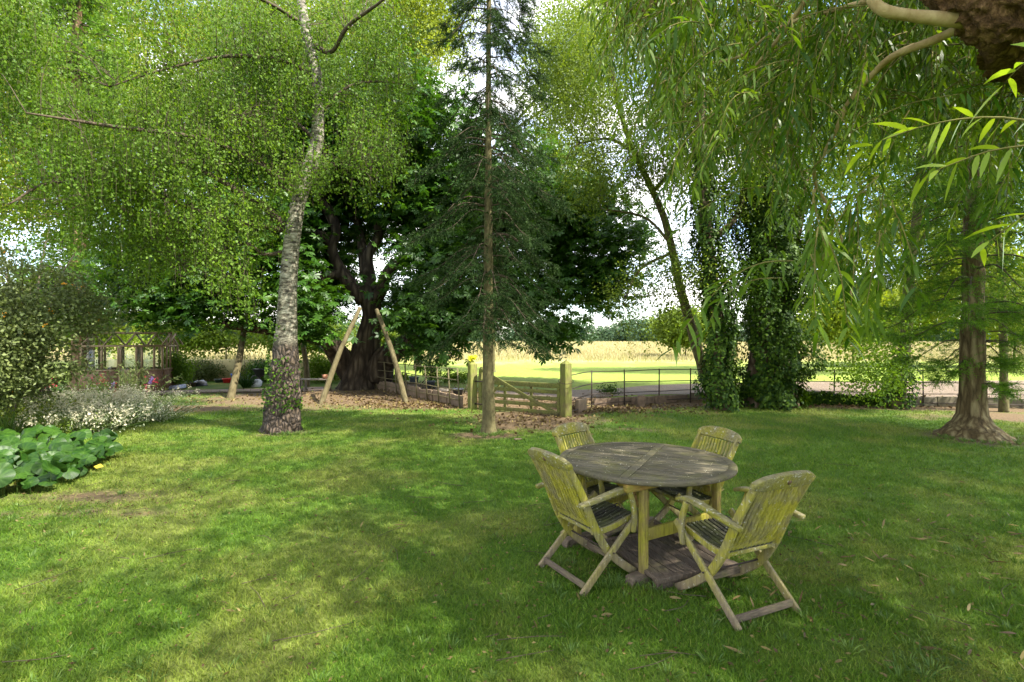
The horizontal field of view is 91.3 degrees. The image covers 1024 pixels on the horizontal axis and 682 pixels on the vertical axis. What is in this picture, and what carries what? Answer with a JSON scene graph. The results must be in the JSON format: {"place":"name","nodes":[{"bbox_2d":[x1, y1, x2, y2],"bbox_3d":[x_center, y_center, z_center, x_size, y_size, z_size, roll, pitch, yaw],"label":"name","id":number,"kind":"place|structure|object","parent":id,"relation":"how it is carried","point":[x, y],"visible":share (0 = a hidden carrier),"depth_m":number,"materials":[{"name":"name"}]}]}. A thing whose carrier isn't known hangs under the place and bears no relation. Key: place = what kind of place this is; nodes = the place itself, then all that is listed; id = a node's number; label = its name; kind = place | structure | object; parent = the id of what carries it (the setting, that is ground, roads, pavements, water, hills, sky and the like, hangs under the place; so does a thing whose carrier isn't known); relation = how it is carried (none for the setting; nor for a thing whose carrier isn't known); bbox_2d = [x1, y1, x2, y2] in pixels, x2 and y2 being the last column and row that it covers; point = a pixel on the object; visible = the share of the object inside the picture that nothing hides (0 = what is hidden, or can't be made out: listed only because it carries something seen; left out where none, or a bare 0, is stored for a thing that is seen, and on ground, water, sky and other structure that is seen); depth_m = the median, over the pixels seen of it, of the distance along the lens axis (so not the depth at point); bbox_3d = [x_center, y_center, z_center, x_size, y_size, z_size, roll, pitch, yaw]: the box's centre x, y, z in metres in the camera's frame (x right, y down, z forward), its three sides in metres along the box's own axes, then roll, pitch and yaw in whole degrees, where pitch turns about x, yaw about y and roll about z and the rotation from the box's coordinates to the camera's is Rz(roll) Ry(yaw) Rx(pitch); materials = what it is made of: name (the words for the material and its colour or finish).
{"place":"outdoors","nodes":[
{"label":"outdoors","id":0,"kind":"place"},
{"bbox_2d":[0,404,42,432],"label":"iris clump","id":1,"kind":"object","parent":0,"point":[5,421],"visible":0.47,"depth_m":8.63,"materials":[{"name":"green plant"}]},
{"bbox_2d":[116,387,323,394],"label":"garden path","id":2,"kind":"structure","parent":0,"point":[308,388],"depth_m":17.14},
{"bbox_2d":[251,368,268,379],"bbox_3d":[-9.520,1.398,19.550,1.369,0.636,0.600,0,0,0],"label":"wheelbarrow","id":3,"kind":"object","parent":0,"point":[259,373],"visible":0.34,"depth_m":19.31,"materials":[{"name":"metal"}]},
{"bbox_2d":[0,377,1023,681],"bbox_3d":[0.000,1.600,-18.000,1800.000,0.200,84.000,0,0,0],"label":"lawn","id":4,"kind":"structure","parent":0,"point":[246,401],"depth_m":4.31,"materials":[{"name":"green plant"}]},
{"bbox_2d":[0,393,100,424],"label":"euphorbia plant","id":5,"kind":"object","parent":4,"relation":"on","point":[26,413],"visible":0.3,"depth_m":10.08,"materials":[{"name":"green plant"}]},
{"bbox_2d":[0,424,122,496],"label":"bergenia clump","id":6,"kind":"object","parent":4,"relation":"on","point":[72,455],"visible":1,"depth_m":6.46,"materials":[{"name":"green plant"}]},
{"bbox_2d":[0,405,138,433],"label":"spurge plant","id":7,"kind":"object","parent":4,"relation":"on","point":[64,430],"visible":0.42,"depth_m":8.91,"materials":[{"name":"green plant"}]},
{"bbox_2d":[0,0,155,390],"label":"redwood tree","id":8,"kind":"object","parent":4,"relation":"on","point":[85,22],"visible":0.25,"depth_m":17.04,"materials":[{"name":"green plant"}]},
{"bbox_2d":[0,230,162,418],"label":"cotoneaster shrub","id":9,"kind":"object","parent":4,"relation":"on","point":[28,345],"visible":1,"depth_m":8.62,"materials":[{"name":"green plant"}]},
{"bbox_2d":[3,392,171,432],"bbox_3d":[-7.776,1.390,9.463,3.469,0.819,2.273,0,0,0],"label":"silver plant","id":10,"kind":"object","parent":4,"relation":"on","point":[88,415],"visible":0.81,"depth_m":9.19,"materials":[{"name":"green plant"}]},
{"bbox_2d":[2,383,181,419],"bbox_3d":[-9.958,1.344,10.769,4.552,0.882,3.081,0,0,0],"label":"gaura plant","id":11,"kind":"object","parent":4,"relation":"on","point":[115,397],"visible":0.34,"depth_m":10.92,"materials":[{"name":"green plant"}]},
{"bbox_2d":[41,371,157,400],"bbox_3d":[-11.701,1.314,13.301,3.585,0.993,2.845,0,0,0],"label":"phlox plant","id":12,"kind":"object","parent":4,"relation":"on","point":[96,386],"visible":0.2,"depth_m":13.57,"materials":[{"name":"green plant"}]},
{"bbox_2d":[74,396,148,429],"bbox_3d":[-7.698,1.384,9.737,1.146,0.637,1.155,0,0,-18],"label":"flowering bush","id":13,"kind":"object","parent":4,"relation":"on","point":[138,409],"visible":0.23,"depth_m":9.69,"materials":[{"name":"white plant"}]},
{"bbox_2d":[61,359,181,397],"bbox_3d":[-10.907,1.146,13.789,3.078,1.317,1.334,0,0,0],"label":"buddleia shrub","id":14,"kind":"object","parent":4,"relation":"on","point":[133,381],"visible":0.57,"depth_m":13.85,"materials":[{"name":"green plant"}]},
{"bbox_2d":[80,332,182,392],"bbox_3d":[-13.225,0.690,17.528,2.485,2.020,2.173,0,0,-21],"label":"greenhouse","id":15,"kind":"object","parent":4,"relation":"on","point":[159,373],"visible":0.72,"depth_m":16.98,"materials":[{"name":"brick"}]},
{"bbox_2d":[118,370,139,390],"bbox_3d":[-12.715,1.330,16.620,0.601,0.710,0.081,0,0,-17],"label":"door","id":16,"kind":"structure","parent":15,"relation":"in","point":[125,372],"depth_m":16.62,"materials":[{"name":"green wood"}]},
{"bbox_2d":[55,385,208,410],"bbox_3d":[-9.142,1.440,12.089,3.464,0.706,1.765,0,0,-16],"label":"catmint plant","id":17,"kind":"object","parent":4,"relation":"on","point":[164,401],"visible":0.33,"depth_m":12.25,"materials":[{"name":"green plant"}]},
{"bbox_2d":[119,398,204,422],"bbox_3d":[-7.750,1.529,10.665,2.374,0.548,1.575,0,0,0],"label":"lamb ear plant","id":18,"kind":"object","parent":4,"relation":"on","point":[164,415],"visible":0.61,"depth_m":10.72,"materials":[{"name":"green plant"}]},
{"bbox_2d":[169,384,185,388],"bbox_3d":[-11.869,1.630,17.773,0.477,0.187,0.280,0,0,-11],"label":"compost bag","id":19,"kind":"object","parent":4,"relation":"on","point":[181,386],"visible":0.91,"depth_m":17.66,"materials":[{"name":"plastic"}]},
{"bbox_2d":[155,347,203,386],"bbox_3d":[-12.288,1.081,18.308,1.876,1.820,1.127,0,0,0],"label":"shrub","id":20,"kind":"object","parent":4,"relation":"on","point":[179,366],"visible":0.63,"depth_m":18.22,"materials":[{"name":"green plant"}]},
{"bbox_2d":[185,382,196,386],"bbox_3d":[-11.949,1.619,18.619,0.410,0.158,0.404,0,0,0],"label":"plant pot","id":21,"kind":"object","parent":4,"relation":"on","point":[192,384],"visible":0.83,"depth_m":18.53,"materials":[{"name":"black plastic"}]},
{"bbox_2d":[194,380,207,386],"bbox_3d":[-11.864,1.603,18.971,0.567,0.251,0.534,0,0,-37],"label":"black sack","id":22,"kind":"object","parent":4,"relation":"on","point":[201,383],"visible":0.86,"depth_m":18.86,"materials":[{"name":"plastic"}]},
{"bbox_2d":[145,391,265,395],"bbox_3d":[-9.747,1.680,16.056,3.367,0.069,0.445,0,0,-21],"label":"path edging","id":23,"kind":"object","parent":4,"relation":"on","point":[214,392],"visible":0.54,"depth_m":16.20,"materials":[{"name":"grey stone"}]},
{"bbox_2d":[183,356,228,380],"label":"shrub","id":24,"kind":"object","parent":4,"relation":"on","point":[207,369],"visible":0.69,"depth_m":21.08,"materials":[{"name":"green plant"}]},
{"bbox_2d":[95,359,339,380],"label":"garden wall","id":25,"kind":"structure","parent":4,"relation":"on","point":[149,362],"depth_m":21.49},
{"bbox_2d":[214,379,222,382],"bbox_3d":[-12.007,1.629,20.579,0.432,0.138,0.426,0,0,0],"label":"tub","id":26,"kind":"object","parent":4,"relation":"on","point":[218,380],"visible":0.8,"depth_m":20.42,"materials":[{"name":"plastic"}]},
{"bbox_2d":[0,0,438,434],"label":"birch tree","id":27,"kind":"object","parent":4,"relation":"on","point":[283,405],"visible":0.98,"depth_m":8.64,"materials":[{"name":"green plant"}]},
{"bbox_2d":[222,378,230,382],"bbox_3d":[-11.563,1.609,20.365,0.410,0.178,0.404,0,0,0],"label":"tub","id":28,"kind":"object","parent":4,"relation":"on","point":[226,380],"visible":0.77,"depth_m":20.23,"materials":[{"name":"red plastic"}]},
{"bbox_2d":[226,331,246,398],"bbox_3d":[-8.482,0.784,15.489,0.250,2.276,1.454,0,0,-10],"label":"prop pole","id":29,"kind":"object","parent":4,"relation":"on","point":[232,389],"visible":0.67,"depth_m":15.29,"materials":[{"name":"brown wood"}]},
{"bbox_2d":[229,360,254,378],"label":"shrub","id":30,"kind":"object","parent":4,"relation":"on","point":[245,371],"visible":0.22,"depth_m":21.14,"materials":[{"name":"green plant"}]},
{"bbox_2d":[238,374,255,387],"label":"yucca plant","id":31,"kind":"object","parent":4,"relation":"on","point":[245,383],"visible":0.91,"depth_m":18.20,"materials":[{"name":"green plant"}]},
{"bbox_2d":[252,379,261,386],"bbox_3d":[-9.491,1.573,18.613,0.342,0.308,0.347,0,0,0],"label":"white sack","id":32,"kind":"object","parent":4,"relation":"on","point":[258,383],"visible":0.85,"depth_m":18.52,"materials":[{"name":"plastic"}]},
{"bbox_2d":[244,353,271,382],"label":"shrub","id":33,"kind":"object","parent":4,"relation":"on","point":[256,364],"visible":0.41,"depth_m":20.49,"materials":[{"name":"green plant"}]},
{"bbox_2d":[300,340,309,386],"bbox_3d":[-7.779,0.788,18.825,0.258,2.246,0.783,0,0,-44],"label":"prop pole","id":34,"kind":"object","parent":4,"relation":"on","point":[305,364],"visible":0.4,"depth_m":18.76,"materials":[{"name":"brown wood"}]},
{"bbox_2d":[300,378,333,391],"bbox_3d":[-6.653,1.492,17.018,1.050,0.415,0.420,0,0,0],"label":"slatted bench","id":35,"kind":"object","parent":4,"relation":"on","point":[305,379],"visible":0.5,"depth_m":16.85,"materials":[{"name":"grey wood"}]},
{"bbox_2d":[300,350,339,382],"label":"shrub","id":36,"kind":"object","parent":4,"relation":"on","point":[317,365],"visible":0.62,"depth_m":20.33,"materials":[{"name":"green plant"}]},
{"bbox_2d":[318,307,361,403],"bbox_3d":[-4.923,0.434,14.341,0.190,2.942,1.883,0,0,18],"label":"prop pole","id":37,"kind":"object","parent":4,"relation":"on","point":[325,391],"visible":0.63,"depth_m":14.17,"materials":[{"name":"brown wood"}]},
{"bbox_2d":[51,29,676,390],"bbox_3d":[-4.019,-4.424,17.348,18.964,12.545,8.877,0,0,0],"label":"chestnut tree","id":38,"kind":"object","parent":4,"relation":"on","point":[326,288],"visible":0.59,"depth_m":16.24,"materials":[{"name":"green plant"}]},
{"bbox_2d":[375,308,407,402],"bbox_3d":[-3.511,0.452,14.639,0.199,2.916,2.219,0,0,-37],"label":"prop pole","id":39,"kind":"object","parent":4,"relation":"on","point":[404,397],"visible":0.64,"depth_m":14.49,"materials":[{"name":"brown wood"}]},
{"bbox_2d":[376,362,459,407],"bbox_3d":[-3.061,1.225,15.091,0.105,1.053,5.913,0,0,-36],"label":"garden fence","id":40,"kind":"object","parent":4,"relation":"on","point":[426,393],"visible":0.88,"depth_m":14.21,"materials":[{"name":"wood"}]},
{"bbox_2d":[377,381,462,406],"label":"slab wall","id":41,"kind":"structure","parent":4,"relation":"on","point":[432,397],"depth_m":14.35,"materials":[{"name":"stone"}]},
{"bbox_2d":[468,361,476,409],"bbox_3d":[-0.990,1.097,12.530,0.186,1.206,0.186,0,0,-29],"label":"gate post","id":42,"kind":"object","parent":4,"relation":"on","point":[472,383],"visible":0.99,"depth_m":12.46,"materials":[{"name":"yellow wood"}]},
{"bbox_2d":[467,355,477,360],"bbox_3d":[-1.007,0.440,12.531,0.296,0.196,0.311,0,0,0],"label":"yellow flower bunch","id":43,"kind":"object","parent":42,"relation":"on","point":[471,357],"visible":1,"depth_m":12.49,"materials":[{"name":"plant"}]},
{"bbox_2d":[475,366,559,415],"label":"field gate","id":44,"kind":"structure","parent":42,"relation":"attached to","point":[508,385],"depth_m":11.75,"materials":[{"name":"brown wood"}]},
{"bbox_2d":[396,0,577,434],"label":"spruce tree","id":45,"kind":"object","parent":4,"relation":"on","point":[491,308],"visible":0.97,"depth_m":9.07,"materials":[{"name":"green plant"}]},
{"bbox_2d":[0,444,1023,681],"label":"clover","id":46,"kind":"object","parent":4,"relation":"on","point":[409,656],"visible":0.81,"depth_m":3.07,"materials":[{"name":"green plant"}]},
{"bbox_2d":[0,381,1023,681],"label":"fallen leaves","id":47,"kind":"object","parent":4,"relation":"on","point":[382,403],"depth_m":4.41,"materials":[{"name":"plant"}]},
{"bbox_2d":[560,360,571,417],"bbox_3d":[1.210,1.062,11.240,0.190,1.276,0.190,0,0,-34],"label":"gate post","id":48,"kind":"object","parent":4,"relation":"on","point":[566,389],"visible":0.92,"depth_m":11.18,"materials":[{"name":"yellow wood"}]},
{"bbox_2d":[575,398,586,412],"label":"stone block","id":49,"kind":"structure","parent":4,"relation":"on","point":[580,405],"depth_m":11.96,"materials":[{"name":"stone"}]},
{"bbox_2d":[527,447,637,596],"bbox_3d":[0.522,1.238,3.652,0.733,0.962,0.579,0,0,-30],"label":"folding armchair","id":50,"kind":"object","parent":4,"relation":"on","point":[592,513],"visible":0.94,"depth_m":3.52,"materials":[{"name":"brown wood"}]},
{"bbox_2d":[552,422,637,554],"bbox_3d":[0.761,1.238,4.399,0.579,0.962,0.733,0,0,-45],"label":"folding armchair","id":51,"kind":"object","parent":4,"relation":"on","point":[599,487],"visible":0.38,"depth_m":4.49,"materials":[{"name":"brown wood"}]},
{"bbox_2d":[593,394,687,405],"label":"brick wall","id":52,"kind":"structure","parent":4,"relation":"on","point":[661,399],"depth_m":13.43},
{"bbox_2d":[637,395,644,406],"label":"brick pier","id":53,"kind":"structure","parent":4,"relation":"on","point":[640,400],"depth_m":12.93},
{"bbox_2d":[560,442,737,587],"bbox_3d":[1.075,1.329,4.060,1.380,0.748,1.380,0,0,0],"label":"round table","id":54,"kind":"object","parent":4,"relation":"on","point":[634,472],"visible":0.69,"depth_m":3.79,"materials":[{"name":"grey wood"}]},
{"bbox_2d":[565,445,719,478],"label":"table litter","id":55,"kind":"object","parent":54,"relation":"on","point":[643,459],"visible":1,"depth_m":4.02,"materials":[{"name":"brown plant"}]},
{"bbox_2d":[605,532,737,589],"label":"wooden deck panel","id":56,"kind":"structure","parent":4,"relation":"on","point":[671,560],"depth_m":3.71,"materials":[{"name":"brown wood"}]},
{"bbox_2d":[648,426,741,540],"bbox_3d":[1.522,1.238,4.288,0.733,0.962,0.579,0,0,-19],"label":"folding armchair","id":57,"kind":"object","parent":4,"relation":"on","point":[710,432],"visible":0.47,"depth_m":4.31,"materials":[{"name":"brown wood"}]},
{"bbox_2d":[631,0,785,412],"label":"ivy covered tree","id":58,"kind":"object","parent":4,"relation":"on","point":[719,386],"visible":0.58,"depth_m":12.22,"materials":[{"name":"green plant"}]},
{"bbox_2d":[673,470,815,631],"bbox_3d":[1.472,1.238,3.219,0.579,0.962,0.733,0,0,-23],"label":"folding armchair","id":59,"kind":"object","parent":4,"relation":"on","point":[760,525],"visible":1,"depth_m":3.10,"materials":[{"name":"brown wood"}]},
{"bbox_2d":[685,0,898,411],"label":"ivy covered oak","id":60,"kind":"object","parent":4,"relation":"on","point":[775,340],"visible":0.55,"depth_m":12.34,"materials":[{"name":"green plant"}]},
{"bbox_2d":[566,0,1023,365],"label":"willow tree","id":61,"kind":"object","parent":4,"relation":"on","point":[990,33],"visible":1,"depth_m":2.70,"materials":[{"name":"green plant"}]},
{"bbox_2d":[572,368,1023,411],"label":"iron fence","id":62,"kind":"object","parent":4,"relation":"on","point":[658,391],"visible":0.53,"depth_m":13.19,"materials":[{"name":"black metal"}]},
{"bbox_2d":[689,393,1023,408],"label":"mossy wall","id":63,"kind":"structure","parent":4,"relation":"on","point":[935,401],"depth_m":12.89,"materials":[{"name":"grey stone"}]},
{"bbox_2d":[728,390,923,405],"bbox_3d":[8.268,1.520,13.295,4.784,0.454,0.242,0,0,10],"label":"ivy mat","id":64,"kind":"object","parent":63,"relation":"on","point":[818,397],"visible":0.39,"depth_m":13.20,"materials":[{"name":"green plant"}]},
{"bbox_2d":[810,31,1021,410],"bbox_3d":[10.749,-4.267,13.762,7.110,12.383,5.126,0,0,-27],"label":"rowan tree","id":65,"kind":"object","parent":4,"relation":"on","point":[892,390],"visible":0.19,"depth_m":12.45,"materials":[{"name":"green plant"}]},
{"bbox_2d":[832,43,1023,442],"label":"sequoia tree","id":66,"kind":"object","parent":4,"relation":"on","point":[971,418],"visible":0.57,"depth_m":8.77,"materials":[{"name":"green plant"}]},
{"bbox_2d":[890,90,1023,412],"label":"slender tree","id":67,"kind":"object","parent":4,"relation":"on","point":[1003,406],"visible":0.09,"depth_m":11.97,"materials":[{"name":"green plant"}]},
{"bbox_2d":[0,0,1023,339],"label":"sky","id":68,"kind":"structure","parent":0,"point":[598,318],"materials":[{"name":"white"}]},
{"bbox_2d":[45,341,1023,361],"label":"meadow grass","id":69,"kind":"structure","parent":0,"point":[600,351],"depth_m":44.54,"materials":[{"name":"yellow plant"}]},
{"bbox_2d":[47,344,1023,414],"bbox_3d":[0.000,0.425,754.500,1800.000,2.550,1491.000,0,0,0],"label":"field","id":70,"kind":"structure","parent":0,"point":[527,370],"depth_m":23.11,"materials":[{"name":"plant"}]},
{"bbox_2d":[0,257,163,361],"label":"garden elder","id":71,"kind":"object","parent":70,"relation":"on","point":[124,337],"visible":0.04,"depth_m":26.12,"materials":[{"name":"green plant"}]},
{"bbox_2d":[0,0,187,270],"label":"lime tree","id":72,"kind":"object","parent":70,"relation":"on","point":[2,181],"visible":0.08,"depth_m":22.39,"materials":[{"name":"green plant"}]},
{"bbox_2d":[67,0,452,195],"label":"sycamore tree","id":73,"kind":"object","parent":70,"relation":"on","point":[190,24],"visible":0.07,"depth_m":28.99,"materials":[{"name":"green plant"}]},
{"bbox_2d":[125,314,400,358],"bbox_3d":[-16.428,-0.367,34.620,20.139,4.219,9.189,0,0,0],"label":"goat willow","id":74,"kind":"object","parent":70,"relation":"on","point":[208,340],"visible":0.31,"depth_m":33.17,"materials":[{"name":"green plant"}]},
{"bbox_2d":[393,369,412,381],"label":"bed plant","id":75,"kind":"object","parent":70,"relation":"on","point":[403,375],"visible":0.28,"depth_m":18.29,"materials":[{"name":"green plant"}]},
{"bbox_2d":[409,376,418,382],"bbox_3d":[-3.516,1.389,17.969,0.367,0.218,0.362,0,0,0],"label":"bucket","id":76,"kind":"object","parent":70,"relation":"on","point":[412,379],"visible":0.84,"depth_m":17.84,"materials":[{"name":"black plastic"}]},
{"bbox_2d":[349,0,494,367],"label":"poplar tree","id":77,"kind":"object","parent":70,"relation":"on","point":[433,12],"visible":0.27,"depth_m":27.08,"materials":[{"name":"green plant"}]},
{"bbox_2d":[420,361,441,382],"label":"bed plant","id":78,"kind":"object","parent":70,"relation":"on","point":[432,375],"visible":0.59,"depth_m":17.88,"materials":[{"name":"green plant"}]},
{"bbox_2d":[427,380,435,388],"bbox_3d":[-2.587,1.379,15.826,0.346,0.238,0.340,0,0,0],"label":"bucket","id":79,"kind":"object","parent":70,"relation":"on","point":[431,382],"visible":0.77,"depth_m":15.70,"materials":[{"name":"black plastic"}]},
{"bbox_2d":[433,369,477,382],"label":"bed plant","id":80,"kind":"object","parent":70,"relation":"on","point":[464,376],"visible":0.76,"depth_m":18.14,"materials":[{"name":"green plant"}]},
{"bbox_2d":[452,388,463,394],"bbox_3d":[-1.512,1.414,14.024,0.324,0.168,0.319,0,0,0],"label":"plant pot","id":81,"kind":"object","parent":70,"relation":"on","point":[460,390],"visible":0.61,"depth_m":13.93,"materials":[{"name":"black plastic"}]},
{"bbox_2d":[62,315,1020,341],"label":"distant wood","id":82,"kind":"object","parent":70,"relation":"on","point":[606,333],"visible":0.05,"depth_m":224.42,"materials":[{"name":"green plant"}]},
{"bbox_2d":[485,0,661,371],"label":"ash tree","id":83,"kind":"object","parent":70,"relation":"on","point":[536,115],"visible":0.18,"depth_m":23.30,"materials":[{"name":"green plant"}]},
{"bbox_2d":[596,383,623,394],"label":"bed plant","id":84,"kind":"object","parent":70,"relation":"on","point":[609,389],"visible":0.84,"depth_m":14.10,"materials":[{"name":"green plant"}]},
{"bbox_2d":[504,0,735,379],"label":"leaning birch","id":85,"kind":"object","parent":70,"relation":"on","point":[574,83],"visible":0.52,"depth_m":13.51,"materials":[{"name":"green plant"}]},
{"bbox_2d":[641,299,710,355],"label":"hazel tree","id":86,"kind":"object","parent":70,"relation":"on","point":[665,340],"visible":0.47,"depth_m":41.00,"materials":[{"name":"green plant"}]},
{"bbox_2d":[793,261,960,362],"bbox_3d":[22.857,-1.824,31.009,13.555,6.849,6.718,0,0,-21],"label":"alder tree","id":87,"kind":"object","parent":70,"relation":"on","point":[836,319],"visible":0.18,"depth_m":29.18,"materials":[{"name":"green plant"}]},
{"bbox_2d":[732,2,1022,305],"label":"maple tree","id":88,"kind":"object","parent":70,"relation":"on","point":[865,252],"visible":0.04,"depth_m":21.52,"materials":[{"name":"green plant"}]},
{"bbox_2d":[915,218,1023,362],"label":"willow bush","id":89,"kind":"object","parent":70,"relation":"on","point":[958,261],"visible":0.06,"depth_m":27.62,"materials":[{"name":"green plant"}]},
{"bbox_2d":[477,380,1023,399],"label":"gravel drive","id":90,"kind":"structure","parent":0,"point":[949,391],"depth_m":15.05,"materials":[{"name":"grey gravel"}]}
]}

